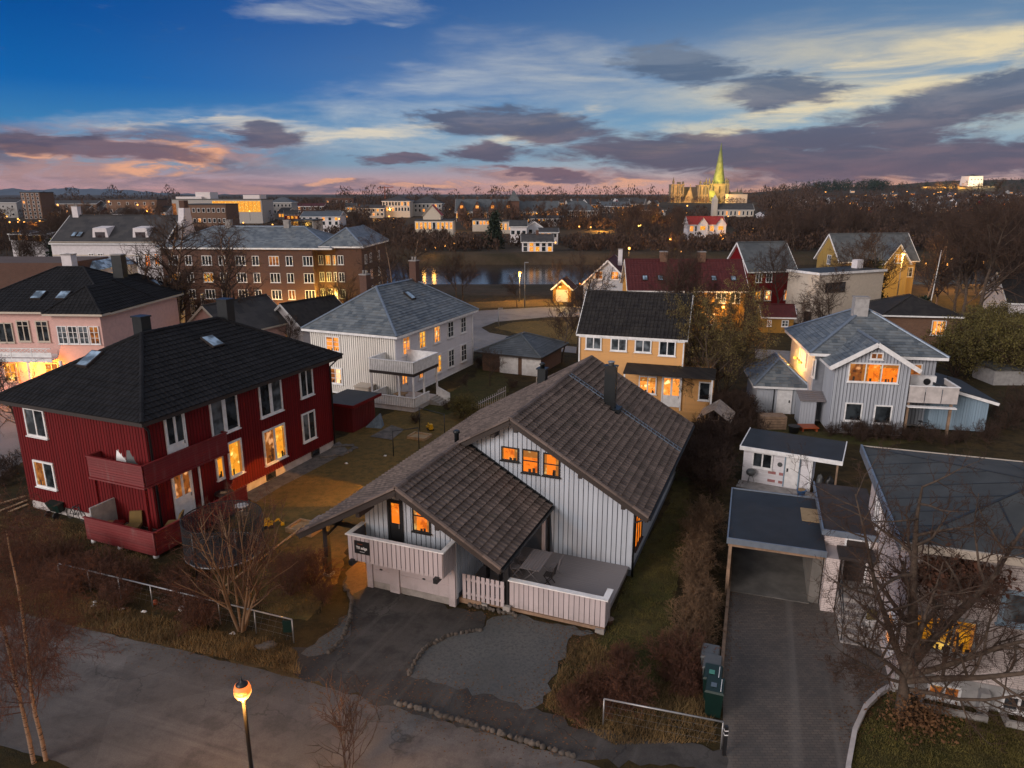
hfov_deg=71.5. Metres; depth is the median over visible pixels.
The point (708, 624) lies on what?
bare bush
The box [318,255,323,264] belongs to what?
window
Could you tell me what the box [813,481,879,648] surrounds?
link building
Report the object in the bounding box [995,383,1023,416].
bare bush
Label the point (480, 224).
pavilion
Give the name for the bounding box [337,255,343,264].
window
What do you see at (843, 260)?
bare tree
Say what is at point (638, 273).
house
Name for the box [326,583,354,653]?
stone edging
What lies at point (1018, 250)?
bare tree
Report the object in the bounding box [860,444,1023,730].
white brick house
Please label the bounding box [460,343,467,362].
window
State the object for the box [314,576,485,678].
driveway
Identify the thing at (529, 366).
garage door
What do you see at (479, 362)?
bare bush
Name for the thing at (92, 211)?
bare tree
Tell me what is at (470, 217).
bare tree
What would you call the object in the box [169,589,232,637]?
bare bush
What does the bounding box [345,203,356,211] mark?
hillside house
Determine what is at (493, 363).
bare tree
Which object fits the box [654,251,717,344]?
bare tree
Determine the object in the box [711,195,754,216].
palace
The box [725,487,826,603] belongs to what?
carport
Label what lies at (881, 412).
window
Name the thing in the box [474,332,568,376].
brick garage
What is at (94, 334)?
window
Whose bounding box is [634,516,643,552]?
window
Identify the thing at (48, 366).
window
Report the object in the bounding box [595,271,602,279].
window
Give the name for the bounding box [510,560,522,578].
folding chair
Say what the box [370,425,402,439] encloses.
slab
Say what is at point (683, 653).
bare bush
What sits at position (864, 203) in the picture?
bare tree
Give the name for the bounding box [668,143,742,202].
cathedral
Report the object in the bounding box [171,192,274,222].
glass building
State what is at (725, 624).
kerb
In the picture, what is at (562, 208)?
bare tree
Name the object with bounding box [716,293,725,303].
window
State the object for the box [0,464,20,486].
bare bush
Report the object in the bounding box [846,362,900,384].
window
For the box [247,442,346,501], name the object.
terrace
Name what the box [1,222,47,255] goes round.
bare tree
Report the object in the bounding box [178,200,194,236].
end gable
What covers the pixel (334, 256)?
window
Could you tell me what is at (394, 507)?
door
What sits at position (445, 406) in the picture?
bare bush
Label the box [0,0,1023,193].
sky
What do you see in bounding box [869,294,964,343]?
brick bungalow
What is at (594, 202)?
hillside house
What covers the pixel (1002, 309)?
green bush
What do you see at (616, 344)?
window
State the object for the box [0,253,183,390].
pink house
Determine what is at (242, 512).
bird table
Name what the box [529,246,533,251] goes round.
window
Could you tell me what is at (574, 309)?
bare tree
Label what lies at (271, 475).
basement window
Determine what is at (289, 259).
window
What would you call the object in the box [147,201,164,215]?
bare tree
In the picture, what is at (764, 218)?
bare tree
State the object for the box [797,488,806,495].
plant pot
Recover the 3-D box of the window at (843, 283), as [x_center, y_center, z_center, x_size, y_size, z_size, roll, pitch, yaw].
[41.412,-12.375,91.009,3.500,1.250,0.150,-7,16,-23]
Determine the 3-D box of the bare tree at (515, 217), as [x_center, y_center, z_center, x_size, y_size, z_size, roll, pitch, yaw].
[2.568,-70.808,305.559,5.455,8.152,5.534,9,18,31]
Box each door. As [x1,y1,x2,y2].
[163,413,187,454]
[171,470,195,519]
[373,564,389,590]
[387,499,403,542]
[400,568,448,604]
[401,376,408,391]
[500,356,517,373]
[522,358,540,376]
[556,290,567,301]
[661,377,680,406]
[775,389,792,413]
[782,457,800,488]
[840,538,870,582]
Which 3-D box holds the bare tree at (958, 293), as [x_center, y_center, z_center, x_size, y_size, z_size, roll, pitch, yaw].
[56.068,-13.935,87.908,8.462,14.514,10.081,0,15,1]
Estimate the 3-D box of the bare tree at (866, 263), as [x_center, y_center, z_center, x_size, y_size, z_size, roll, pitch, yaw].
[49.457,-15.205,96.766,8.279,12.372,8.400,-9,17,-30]
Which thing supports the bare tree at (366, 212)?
on the ground at (318, 624)
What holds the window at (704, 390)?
in the apricot house at (633, 335)
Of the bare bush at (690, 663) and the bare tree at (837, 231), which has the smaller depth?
the bare bush at (690, 663)
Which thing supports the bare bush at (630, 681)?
on the lawn at (679, 487)
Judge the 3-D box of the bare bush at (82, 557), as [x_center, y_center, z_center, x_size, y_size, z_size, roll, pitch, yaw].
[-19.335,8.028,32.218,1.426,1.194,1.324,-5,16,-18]
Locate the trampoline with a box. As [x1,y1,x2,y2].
[179,500,266,578]
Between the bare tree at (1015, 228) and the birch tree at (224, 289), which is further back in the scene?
the bare tree at (1015, 228)
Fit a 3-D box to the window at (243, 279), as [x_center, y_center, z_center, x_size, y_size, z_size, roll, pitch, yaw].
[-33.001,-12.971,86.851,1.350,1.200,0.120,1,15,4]
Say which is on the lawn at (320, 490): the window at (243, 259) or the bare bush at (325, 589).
the bare bush at (325, 589)
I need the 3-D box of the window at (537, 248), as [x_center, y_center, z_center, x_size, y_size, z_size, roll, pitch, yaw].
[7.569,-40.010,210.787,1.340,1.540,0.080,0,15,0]
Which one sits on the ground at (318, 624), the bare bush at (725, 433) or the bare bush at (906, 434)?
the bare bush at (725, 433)
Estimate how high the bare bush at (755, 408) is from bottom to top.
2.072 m
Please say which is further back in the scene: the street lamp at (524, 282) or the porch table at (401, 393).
the street lamp at (524, 282)
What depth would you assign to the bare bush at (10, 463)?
43.33 m
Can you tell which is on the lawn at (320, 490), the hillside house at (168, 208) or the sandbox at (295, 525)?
the sandbox at (295, 525)
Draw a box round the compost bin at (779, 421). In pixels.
[757,413,786,429]
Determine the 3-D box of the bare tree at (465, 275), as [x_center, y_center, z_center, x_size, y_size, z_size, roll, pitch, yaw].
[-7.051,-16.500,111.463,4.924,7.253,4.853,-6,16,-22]
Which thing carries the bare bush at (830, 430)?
on the lawn at (848, 439)
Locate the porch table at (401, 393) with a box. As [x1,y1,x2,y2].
[393,391,407,396]
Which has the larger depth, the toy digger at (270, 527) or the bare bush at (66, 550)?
the toy digger at (270, 527)
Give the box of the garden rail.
[218,528,299,596]
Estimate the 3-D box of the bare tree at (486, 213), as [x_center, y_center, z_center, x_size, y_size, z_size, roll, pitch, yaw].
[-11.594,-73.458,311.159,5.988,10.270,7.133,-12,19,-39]
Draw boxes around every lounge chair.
[116,450,125,461]
[126,450,137,464]
[127,510,142,529]
[165,509,184,525]
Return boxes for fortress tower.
[960,174,982,185]
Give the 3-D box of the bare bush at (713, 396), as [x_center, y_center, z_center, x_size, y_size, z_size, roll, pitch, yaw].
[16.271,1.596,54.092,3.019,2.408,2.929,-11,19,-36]
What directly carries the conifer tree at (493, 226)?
on the ground at (318, 624)
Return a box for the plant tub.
[788,424,800,433]
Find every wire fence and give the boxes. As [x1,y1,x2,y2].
[57,563,294,642]
[602,698,723,748]
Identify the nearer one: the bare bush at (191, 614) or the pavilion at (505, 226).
the bare bush at (191, 614)
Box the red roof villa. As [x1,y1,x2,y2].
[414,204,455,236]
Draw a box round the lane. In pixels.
[0,405,22,470]
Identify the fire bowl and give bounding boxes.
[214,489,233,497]
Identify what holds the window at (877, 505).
in the white brick house at (993, 476)
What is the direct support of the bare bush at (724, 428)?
on the ground at (318, 624)
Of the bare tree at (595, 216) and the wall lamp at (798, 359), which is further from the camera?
the bare tree at (595, 216)
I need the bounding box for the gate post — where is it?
[722,725,728,755]
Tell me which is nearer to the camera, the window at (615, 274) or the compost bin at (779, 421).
the compost bin at (779, 421)
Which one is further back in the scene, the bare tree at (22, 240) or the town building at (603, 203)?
the town building at (603, 203)
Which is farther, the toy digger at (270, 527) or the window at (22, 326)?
the window at (22, 326)
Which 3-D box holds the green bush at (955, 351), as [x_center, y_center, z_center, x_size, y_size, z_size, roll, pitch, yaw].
[41.535,-3.109,65.485,6.808,5.911,7.736,-6,16,-22]
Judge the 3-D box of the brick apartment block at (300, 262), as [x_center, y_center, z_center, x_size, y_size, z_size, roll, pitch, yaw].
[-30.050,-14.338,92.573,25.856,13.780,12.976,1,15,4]
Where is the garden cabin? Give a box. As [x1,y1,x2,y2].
[756,303,796,332]
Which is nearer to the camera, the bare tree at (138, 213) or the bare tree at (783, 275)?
the bare tree at (783, 275)
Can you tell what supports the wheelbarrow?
on the ground at (318, 624)
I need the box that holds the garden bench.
[797,424,818,431]
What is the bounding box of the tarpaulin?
[366,413,383,428]
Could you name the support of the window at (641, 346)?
in the apricot house at (633, 335)
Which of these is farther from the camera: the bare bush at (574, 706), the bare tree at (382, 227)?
the bare tree at (382, 227)
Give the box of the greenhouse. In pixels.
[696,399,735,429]
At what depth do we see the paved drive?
24.52 m
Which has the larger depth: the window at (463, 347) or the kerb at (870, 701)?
the window at (463, 347)
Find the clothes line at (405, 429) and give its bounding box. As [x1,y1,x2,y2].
[392,427,419,455]
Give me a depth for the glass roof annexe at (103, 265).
81.26 m
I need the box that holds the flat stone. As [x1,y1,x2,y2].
[254,640,276,649]
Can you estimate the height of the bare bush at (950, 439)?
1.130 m
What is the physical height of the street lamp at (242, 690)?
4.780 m
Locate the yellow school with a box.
[381,196,413,217]
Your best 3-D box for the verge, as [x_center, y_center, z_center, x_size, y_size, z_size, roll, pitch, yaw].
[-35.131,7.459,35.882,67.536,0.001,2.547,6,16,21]
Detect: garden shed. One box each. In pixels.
[736,427,846,496]
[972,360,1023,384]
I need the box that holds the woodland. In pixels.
[0,177,1023,260]
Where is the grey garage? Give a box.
[744,353,807,413]
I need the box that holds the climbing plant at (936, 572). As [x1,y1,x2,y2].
[888,543,1023,611]
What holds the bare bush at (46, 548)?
on the ground at (318, 624)
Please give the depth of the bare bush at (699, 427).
47.63 m
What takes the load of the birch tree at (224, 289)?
on the ground at (318, 624)
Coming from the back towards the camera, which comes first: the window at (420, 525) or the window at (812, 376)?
the window at (812, 376)
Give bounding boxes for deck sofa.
[89,497,127,525]
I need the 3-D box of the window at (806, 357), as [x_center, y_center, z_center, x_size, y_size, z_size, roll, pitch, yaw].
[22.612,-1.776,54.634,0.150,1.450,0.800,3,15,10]
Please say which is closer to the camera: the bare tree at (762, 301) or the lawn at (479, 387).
the lawn at (479, 387)
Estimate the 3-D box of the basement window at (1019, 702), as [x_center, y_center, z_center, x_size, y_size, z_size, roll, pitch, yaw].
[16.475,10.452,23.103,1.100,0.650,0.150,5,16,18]
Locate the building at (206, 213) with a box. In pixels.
[188,203,239,227]
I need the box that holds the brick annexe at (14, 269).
[0,256,108,288]
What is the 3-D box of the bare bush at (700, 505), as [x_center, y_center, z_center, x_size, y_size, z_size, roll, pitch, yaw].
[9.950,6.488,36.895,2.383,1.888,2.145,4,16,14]
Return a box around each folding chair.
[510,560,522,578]
[516,551,527,569]
[543,563,557,585]
[549,555,563,577]
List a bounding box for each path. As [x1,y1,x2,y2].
[343,561,367,595]
[755,349,790,361]
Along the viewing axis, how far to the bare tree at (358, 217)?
287.53 m
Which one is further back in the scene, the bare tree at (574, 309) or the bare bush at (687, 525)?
the bare tree at (574, 309)
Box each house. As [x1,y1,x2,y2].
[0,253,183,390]
[0,297,342,558]
[48,203,177,281]
[99,202,106,207]
[160,206,172,215]
[187,294,287,336]
[274,294,341,343]
[276,207,293,219]
[283,210,298,219]
[296,355,694,634]
[300,257,478,411]
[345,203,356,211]
[509,220,527,242]
[519,215,563,225]
[521,230,553,251]
[527,220,542,233]
[538,228,558,243]
[576,289,715,421]
[582,249,622,298]
[583,199,598,209]
[620,251,748,330]
[629,198,646,207]
[684,216,726,238]
[727,241,797,306]
[785,259,887,322]
[785,295,999,436]
[813,232,919,297]
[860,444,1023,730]
[979,271,1023,316]
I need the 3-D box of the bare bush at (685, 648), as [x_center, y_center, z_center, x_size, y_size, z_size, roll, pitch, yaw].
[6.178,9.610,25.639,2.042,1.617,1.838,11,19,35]
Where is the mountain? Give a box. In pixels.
[0,187,233,194]
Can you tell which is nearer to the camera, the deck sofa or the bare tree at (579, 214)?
the deck sofa
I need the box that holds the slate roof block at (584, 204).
[560,199,597,217]
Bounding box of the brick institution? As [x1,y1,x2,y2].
[455,191,519,221]
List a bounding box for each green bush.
[447,390,478,417]
[457,398,485,422]
[920,317,1000,381]
[938,303,1023,356]
[938,313,1022,365]
[965,295,1023,324]
[978,329,1023,374]
[985,330,1022,362]
[990,310,1023,324]
[998,313,1023,330]
[998,331,1023,363]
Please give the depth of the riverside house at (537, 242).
210.78 m
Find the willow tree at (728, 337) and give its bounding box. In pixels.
[664,264,784,397]
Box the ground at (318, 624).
[0,180,1023,767]
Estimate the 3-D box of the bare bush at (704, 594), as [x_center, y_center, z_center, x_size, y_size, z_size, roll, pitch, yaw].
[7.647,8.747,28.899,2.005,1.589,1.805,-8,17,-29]
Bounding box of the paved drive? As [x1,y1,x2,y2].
[721,591,888,767]
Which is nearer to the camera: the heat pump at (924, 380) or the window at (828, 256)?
the heat pump at (924, 380)
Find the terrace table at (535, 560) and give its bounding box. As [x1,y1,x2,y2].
[520,549,552,582]
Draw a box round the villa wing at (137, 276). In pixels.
[128,273,204,322]
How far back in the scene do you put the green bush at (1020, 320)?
70.41 m
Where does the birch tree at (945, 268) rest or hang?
on the ground at (318, 624)
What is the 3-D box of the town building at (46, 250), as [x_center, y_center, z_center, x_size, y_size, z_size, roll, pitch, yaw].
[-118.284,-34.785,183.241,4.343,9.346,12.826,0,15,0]
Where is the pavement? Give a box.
[291,647,727,767]
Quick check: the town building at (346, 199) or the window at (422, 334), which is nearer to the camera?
the window at (422, 334)
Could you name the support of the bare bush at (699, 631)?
on the ground at (318, 624)
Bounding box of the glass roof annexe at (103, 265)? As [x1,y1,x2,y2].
[90,256,137,273]
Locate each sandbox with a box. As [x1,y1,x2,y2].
[285,515,321,537]
[407,431,431,440]
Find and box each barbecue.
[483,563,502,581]
[746,468,755,484]
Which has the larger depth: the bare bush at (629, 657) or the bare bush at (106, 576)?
the bare bush at (106, 576)
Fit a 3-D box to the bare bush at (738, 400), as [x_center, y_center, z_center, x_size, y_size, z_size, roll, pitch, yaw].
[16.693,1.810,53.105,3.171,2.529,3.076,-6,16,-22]
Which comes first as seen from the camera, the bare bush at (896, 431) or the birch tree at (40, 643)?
the birch tree at (40, 643)
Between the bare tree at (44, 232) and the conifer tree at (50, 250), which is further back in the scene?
the bare tree at (44, 232)
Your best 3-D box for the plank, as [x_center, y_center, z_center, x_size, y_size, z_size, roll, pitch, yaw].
[-26.658,6.693,38.424,0.140,0.050,1.031,5,16,19]
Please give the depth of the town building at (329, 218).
293.08 m
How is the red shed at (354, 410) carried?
on the ground at (318, 624)
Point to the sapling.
(344, 728)
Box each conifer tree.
[43,238,52,255]
[482,209,507,248]
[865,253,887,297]
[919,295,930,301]
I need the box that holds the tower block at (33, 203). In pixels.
[19,192,54,218]
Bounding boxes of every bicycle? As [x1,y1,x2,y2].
[66,504,85,520]
[909,419,934,432]
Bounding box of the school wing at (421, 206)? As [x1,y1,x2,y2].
[413,196,444,215]
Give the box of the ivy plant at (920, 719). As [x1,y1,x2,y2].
[857,683,970,750]
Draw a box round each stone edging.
[319,446,357,457]
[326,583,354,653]
[331,444,354,447]
[394,699,575,758]
[407,628,482,675]
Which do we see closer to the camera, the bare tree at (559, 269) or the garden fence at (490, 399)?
the garden fence at (490, 399)
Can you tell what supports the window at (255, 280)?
in the brick apartment block at (300, 262)
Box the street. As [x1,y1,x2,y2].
[473,307,580,352]
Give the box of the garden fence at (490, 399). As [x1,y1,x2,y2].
[472,386,505,414]
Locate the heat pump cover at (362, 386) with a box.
[353,382,375,391]
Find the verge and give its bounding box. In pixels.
[0,583,358,694]
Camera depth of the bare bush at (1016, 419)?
51.31 m
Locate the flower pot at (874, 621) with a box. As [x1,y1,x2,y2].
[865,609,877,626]
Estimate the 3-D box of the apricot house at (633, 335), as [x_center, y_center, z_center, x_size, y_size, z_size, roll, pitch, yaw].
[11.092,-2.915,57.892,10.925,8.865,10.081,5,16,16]
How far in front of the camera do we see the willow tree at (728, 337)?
54.71 m
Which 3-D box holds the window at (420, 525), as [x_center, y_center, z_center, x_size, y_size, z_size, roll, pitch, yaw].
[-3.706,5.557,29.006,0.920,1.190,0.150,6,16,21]
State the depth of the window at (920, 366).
51.08 m
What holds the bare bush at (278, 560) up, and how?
on the lawn at (320, 490)
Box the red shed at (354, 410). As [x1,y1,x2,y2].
[333,389,381,432]
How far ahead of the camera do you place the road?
22.86 m
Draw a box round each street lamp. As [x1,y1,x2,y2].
[233,676,253,767]
[518,271,522,300]
[524,262,528,306]
[896,252,907,296]
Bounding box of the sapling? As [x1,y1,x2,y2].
[305,666,382,767]
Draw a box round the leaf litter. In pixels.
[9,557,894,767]
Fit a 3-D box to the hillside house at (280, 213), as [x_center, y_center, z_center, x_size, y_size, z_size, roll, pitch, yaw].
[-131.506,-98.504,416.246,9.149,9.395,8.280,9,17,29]
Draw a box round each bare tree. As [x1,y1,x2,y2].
[0,225,11,251]
[0,236,10,255]
[0,354,39,436]
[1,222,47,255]
[3,221,21,233]
[9,221,37,246]
[9,232,32,246]
[13,234,46,255]
[25,211,65,255]
[30,212,59,234]
[43,203,71,222]
[78,199,97,214]
[78,204,100,214]
[87,208,118,214]
[97,206,114,214]
[116,203,137,214]
[121,203,144,214]
[138,206,149,214]
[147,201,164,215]
[160,479,308,632]
[278,312,300,340]
[280,213,321,229]
[310,283,351,303]
[328,272,359,303]
[341,205,363,225]
[353,213,364,223]
[358,203,374,223]
[377,219,388,233]
[433,252,464,297]
[451,255,479,300]
[457,208,468,222]
[459,373,469,391]
[468,211,480,220]
[478,205,489,218]
[481,347,507,385]
[491,197,506,219]
[496,199,512,219]
[499,271,521,306]
[504,205,515,219]
[512,211,521,219]
[519,207,530,219]
[533,207,543,219]
[536,200,551,219]
[540,296,583,362]
[543,249,624,353]
[545,257,568,289]
[558,203,569,218]
[573,202,588,229]
[591,210,600,225]
[603,241,630,262]
[613,201,623,222]
[618,203,647,246]
[618,217,636,236]
[619,205,633,218]
[620,207,630,221]
[625,200,642,215]
[633,216,642,228]
[637,202,653,224]
[638,202,657,226]
[640,214,653,234]
[647,242,707,304]
[649,207,661,221]
[652,219,665,232]
[653,228,702,258]
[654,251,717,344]
[665,205,692,230]
[669,212,691,233]
[689,276,725,341]
[732,279,771,328]
[745,237,802,302]
[754,217,772,237]
[786,431,1023,753]
[787,266,851,321]
[789,299,816,323]
[800,219,815,247]
[819,234,873,266]
[824,224,841,236]
[838,211,860,232]
[842,207,870,232]
[850,227,919,289]
[852,196,875,216]
[885,219,900,232]
[885,222,903,232]
[900,196,916,213]
[904,200,925,220]
[914,212,1012,311]
[924,197,1023,321]
[929,203,945,216]
[943,212,991,292]
[953,178,1023,308]
[961,220,1006,293]
[964,189,1023,293]
[977,234,1022,275]
[983,211,1012,236]
[1006,213,1023,232]
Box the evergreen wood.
[773,177,1023,193]
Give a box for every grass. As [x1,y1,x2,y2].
[0,511,331,616]
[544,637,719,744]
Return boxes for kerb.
[721,552,732,672]
[845,683,891,767]
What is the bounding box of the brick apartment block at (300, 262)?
[155,220,388,320]
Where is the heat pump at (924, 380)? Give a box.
[908,374,936,392]
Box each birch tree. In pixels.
[0,475,126,764]
[110,238,164,282]
[136,205,211,313]
[142,213,217,323]
[181,212,274,312]
[349,226,409,286]
[390,226,442,285]
[911,222,965,296]
[923,229,966,304]
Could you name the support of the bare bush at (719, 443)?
on the ground at (318, 624)
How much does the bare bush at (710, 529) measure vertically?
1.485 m
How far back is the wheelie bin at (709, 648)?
24.84 m
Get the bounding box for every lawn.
[203,386,504,619]
[422,366,510,415]
[465,299,562,308]
[494,320,577,343]
[544,443,693,722]
[741,417,920,446]
[851,690,1023,767]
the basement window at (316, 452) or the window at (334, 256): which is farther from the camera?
the window at (334, 256)
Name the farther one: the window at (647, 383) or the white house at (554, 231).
the white house at (554, 231)
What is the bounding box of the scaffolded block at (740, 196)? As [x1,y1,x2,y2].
[725,194,747,202]
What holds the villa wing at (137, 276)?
on the ground at (318, 624)
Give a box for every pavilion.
[472,219,488,230]
[499,220,509,233]
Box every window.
[0,323,7,343]
[3,362,19,382]
[4,323,15,343]
[15,320,31,342]
[22,408,49,439]
[32,459,58,491]
[34,321,51,342]
[44,363,58,372]
[56,326,68,344]
[67,326,79,344]
[77,326,89,344]
[88,326,101,344]
[172,203,176,214]
[185,255,192,265]
[189,297,194,312]
[201,256,212,265]
[203,273,213,282]
[205,289,215,298]
[208,395,241,436]
[215,456,225,481]
[227,438,245,479]
[236,256,245,265]
[237,273,246,282]
[240,201,244,211]
[244,201,248,211]
[248,201,252,211]
[252,201,256,211]
[252,256,258,265]
[253,273,260,282]
[256,201,260,211]
[258,380,284,419]
[262,422,288,467]
[266,470,275,480]
[268,256,278,265]
[270,273,280,282]
[271,290,282,299]
[285,256,292,265]
[287,273,293,282]
[288,290,295,299]
[299,369,315,399]
[301,409,317,443]
[302,256,312,265]
[304,273,314,282]
[305,290,315,298]
[311,448,319,457]
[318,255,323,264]
[319,272,324,281]
[325,255,330,264]
[325,335,340,352]
[326,272,331,281]
[331,367,342,385]
[333,255,335,264]
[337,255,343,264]
[339,273,344,281]
[402,335,410,356]
[411,509,431,535]
[418,330,426,349]
[418,373,425,380]
[433,325,440,344]
[435,353,442,374]
[447,320,454,338]
[448,348,454,368]
[460,316,466,333]
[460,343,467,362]
[500,446,519,463]
[520,448,539,475]
[523,246,527,251]
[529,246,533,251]
[535,246,539,251]
[541,246,545,251]
[541,452,560,479]
[584,336,601,350]
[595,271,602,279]
[610,271,618,279]
[610,338,626,352]
[634,339,651,353]
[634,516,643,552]
[639,375,656,395]
[658,341,675,357]
[697,381,710,401]
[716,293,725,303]
[750,452,772,470]
[755,274,761,282]
[764,290,771,300]
[781,320,788,326]
[797,347,801,364]
[803,353,808,370]
[810,358,816,378]
[824,282,845,292]
[827,255,831,264]
[843,402,862,422]
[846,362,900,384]
[869,352,883,360]
[871,405,892,424]
[871,495,881,530]
[882,605,896,656]
[894,254,901,263]
[907,267,912,276]
[911,363,922,374]
[918,611,980,660]
[924,682,961,705]
[930,320,946,335]
[994,589,1023,629]
[997,693,1023,716]
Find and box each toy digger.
[264,518,284,529]
[426,423,433,430]
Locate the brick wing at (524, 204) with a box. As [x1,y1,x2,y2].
[519,198,558,214]
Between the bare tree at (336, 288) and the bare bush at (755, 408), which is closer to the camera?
the bare bush at (755, 408)
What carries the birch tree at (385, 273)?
on the ground at (318, 624)
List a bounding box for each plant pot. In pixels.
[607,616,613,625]
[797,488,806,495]
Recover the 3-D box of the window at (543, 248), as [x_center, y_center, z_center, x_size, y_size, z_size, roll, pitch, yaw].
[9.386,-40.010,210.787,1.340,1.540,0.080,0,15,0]
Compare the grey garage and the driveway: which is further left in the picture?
the driveway
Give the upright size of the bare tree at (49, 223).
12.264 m
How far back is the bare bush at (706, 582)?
29.62 m
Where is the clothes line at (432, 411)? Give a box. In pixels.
[419,408,444,432]
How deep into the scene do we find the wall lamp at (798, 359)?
56.98 m
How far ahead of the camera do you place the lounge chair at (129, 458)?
34.48 m
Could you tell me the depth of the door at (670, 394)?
55.60 m
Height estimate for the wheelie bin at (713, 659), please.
1.095 m
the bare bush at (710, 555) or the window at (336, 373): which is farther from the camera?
the window at (336, 373)
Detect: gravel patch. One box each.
[301,617,350,656]
[410,614,598,709]
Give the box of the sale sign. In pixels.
[354,540,369,555]
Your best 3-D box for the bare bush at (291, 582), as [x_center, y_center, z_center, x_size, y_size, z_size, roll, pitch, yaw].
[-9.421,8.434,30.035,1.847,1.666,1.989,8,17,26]
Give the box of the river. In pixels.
[386,259,1022,283]
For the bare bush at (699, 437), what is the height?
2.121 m
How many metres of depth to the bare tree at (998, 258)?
117.29 m
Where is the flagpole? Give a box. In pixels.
[931,250,941,301]
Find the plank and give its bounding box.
[8,504,28,511]
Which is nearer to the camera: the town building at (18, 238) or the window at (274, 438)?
the window at (274, 438)
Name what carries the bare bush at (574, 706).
on the ground at (318, 624)
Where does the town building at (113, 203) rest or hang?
on the ground at (318, 624)
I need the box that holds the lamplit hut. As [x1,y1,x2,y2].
[550,276,577,301]
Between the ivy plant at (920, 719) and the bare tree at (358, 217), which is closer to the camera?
the ivy plant at (920, 719)
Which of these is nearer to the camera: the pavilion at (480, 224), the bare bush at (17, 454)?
the bare bush at (17, 454)
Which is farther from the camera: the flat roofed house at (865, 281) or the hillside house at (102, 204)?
the hillside house at (102, 204)
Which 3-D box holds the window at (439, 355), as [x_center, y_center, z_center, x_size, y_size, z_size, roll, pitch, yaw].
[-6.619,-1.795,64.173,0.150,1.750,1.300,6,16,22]
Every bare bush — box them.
[0,451,23,471]
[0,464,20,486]
[10,448,22,460]
[24,526,78,567]
[24,554,92,597]
[50,539,85,567]
[54,573,85,595]
[67,548,97,571]
[69,542,135,581]
[75,554,123,594]
[87,574,140,615]
[94,559,141,596]
[98,554,159,591]
[112,556,154,592]
[149,566,194,606]
[154,573,221,619]
[157,558,189,586]
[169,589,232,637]
[170,580,208,608]
[171,599,214,627]
[265,550,290,578]
[267,563,310,599]
[278,544,320,583]
[284,542,345,594]
[308,578,334,605]
[408,412,423,423]
[440,400,452,409]
[473,356,482,367]
[506,379,517,387]
[550,685,596,730]
[552,679,586,710]
[570,658,617,704]
[570,671,599,704]
[587,676,624,719]
[593,664,622,699]
[597,648,658,712]
[602,637,642,674]
[602,664,657,720]
[608,640,632,667]
[635,627,692,676]
[650,616,718,655]
[653,658,680,685]
[658,625,722,675]
[663,627,701,680]
[664,592,720,633]
[664,646,702,686]
[666,662,702,697]
[668,669,703,702]
[670,557,717,588]
[673,446,719,482]
[673,506,719,542]
[673,544,723,576]
[673,617,714,645]
[674,583,725,624]
[675,606,729,640]
[676,531,724,559]
[678,580,730,613]
[680,449,743,500]
[680,568,718,591]
[682,492,725,524]
[682,574,725,604]
[684,500,728,535]
[686,432,724,458]
[686,527,724,547]
[686,540,721,567]
[689,440,743,476]
[691,439,736,475]
[692,411,724,441]
[694,414,743,447]
[695,436,734,461]
[703,417,739,443]
[707,388,746,406]
[708,389,739,402]
[710,432,738,454]
[712,389,751,407]
[713,391,759,410]
[714,395,744,417]
[714,405,746,422]
[714,411,751,443]
[725,389,761,414]
[728,391,762,418]
[729,411,771,439]
[736,401,762,426]
[753,407,773,418]
[823,421,842,435]
[839,418,867,437]
[852,414,882,437]
[852,428,872,441]
[869,421,892,438]
[877,418,910,441]
[898,423,925,442]
[912,422,941,444]
[937,430,959,445]
[948,424,974,441]
[965,417,1004,444]
[986,401,1023,428]
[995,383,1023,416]
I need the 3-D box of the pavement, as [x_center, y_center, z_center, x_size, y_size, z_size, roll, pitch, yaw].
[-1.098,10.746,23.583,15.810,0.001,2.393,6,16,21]
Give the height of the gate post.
1.050 m
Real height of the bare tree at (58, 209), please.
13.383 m
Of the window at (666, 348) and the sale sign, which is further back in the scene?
the window at (666, 348)
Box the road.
[0,610,598,767]
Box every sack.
[816,474,823,482]
[824,476,833,484]
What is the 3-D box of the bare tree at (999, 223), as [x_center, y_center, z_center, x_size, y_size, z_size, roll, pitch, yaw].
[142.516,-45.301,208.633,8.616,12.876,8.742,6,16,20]
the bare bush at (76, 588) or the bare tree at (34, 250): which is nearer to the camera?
the bare bush at (76, 588)
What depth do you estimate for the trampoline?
32.52 m
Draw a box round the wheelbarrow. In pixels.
[44,499,64,519]
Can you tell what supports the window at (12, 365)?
in the pink house at (68, 310)
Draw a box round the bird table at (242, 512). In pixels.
[237,502,247,530]
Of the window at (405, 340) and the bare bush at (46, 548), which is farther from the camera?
the window at (405, 340)
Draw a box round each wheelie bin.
[700,643,719,676]
[702,653,722,671]
[703,663,723,701]
[704,675,725,718]
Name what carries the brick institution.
on the ground at (318, 624)
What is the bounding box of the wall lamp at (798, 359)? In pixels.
[793,356,802,363]
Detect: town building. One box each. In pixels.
[0,199,23,217]
[8,230,45,255]
[28,230,56,255]
[55,200,102,211]
[105,199,166,214]
[273,197,297,218]
[292,219,322,230]
[297,203,327,214]
[300,211,346,231]
[325,197,356,206]
[359,205,385,217]
[599,201,630,212]
[635,205,664,215]
[755,212,789,217]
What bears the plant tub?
on the lawn at (848, 439)
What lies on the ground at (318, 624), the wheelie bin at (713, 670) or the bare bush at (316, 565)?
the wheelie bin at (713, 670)

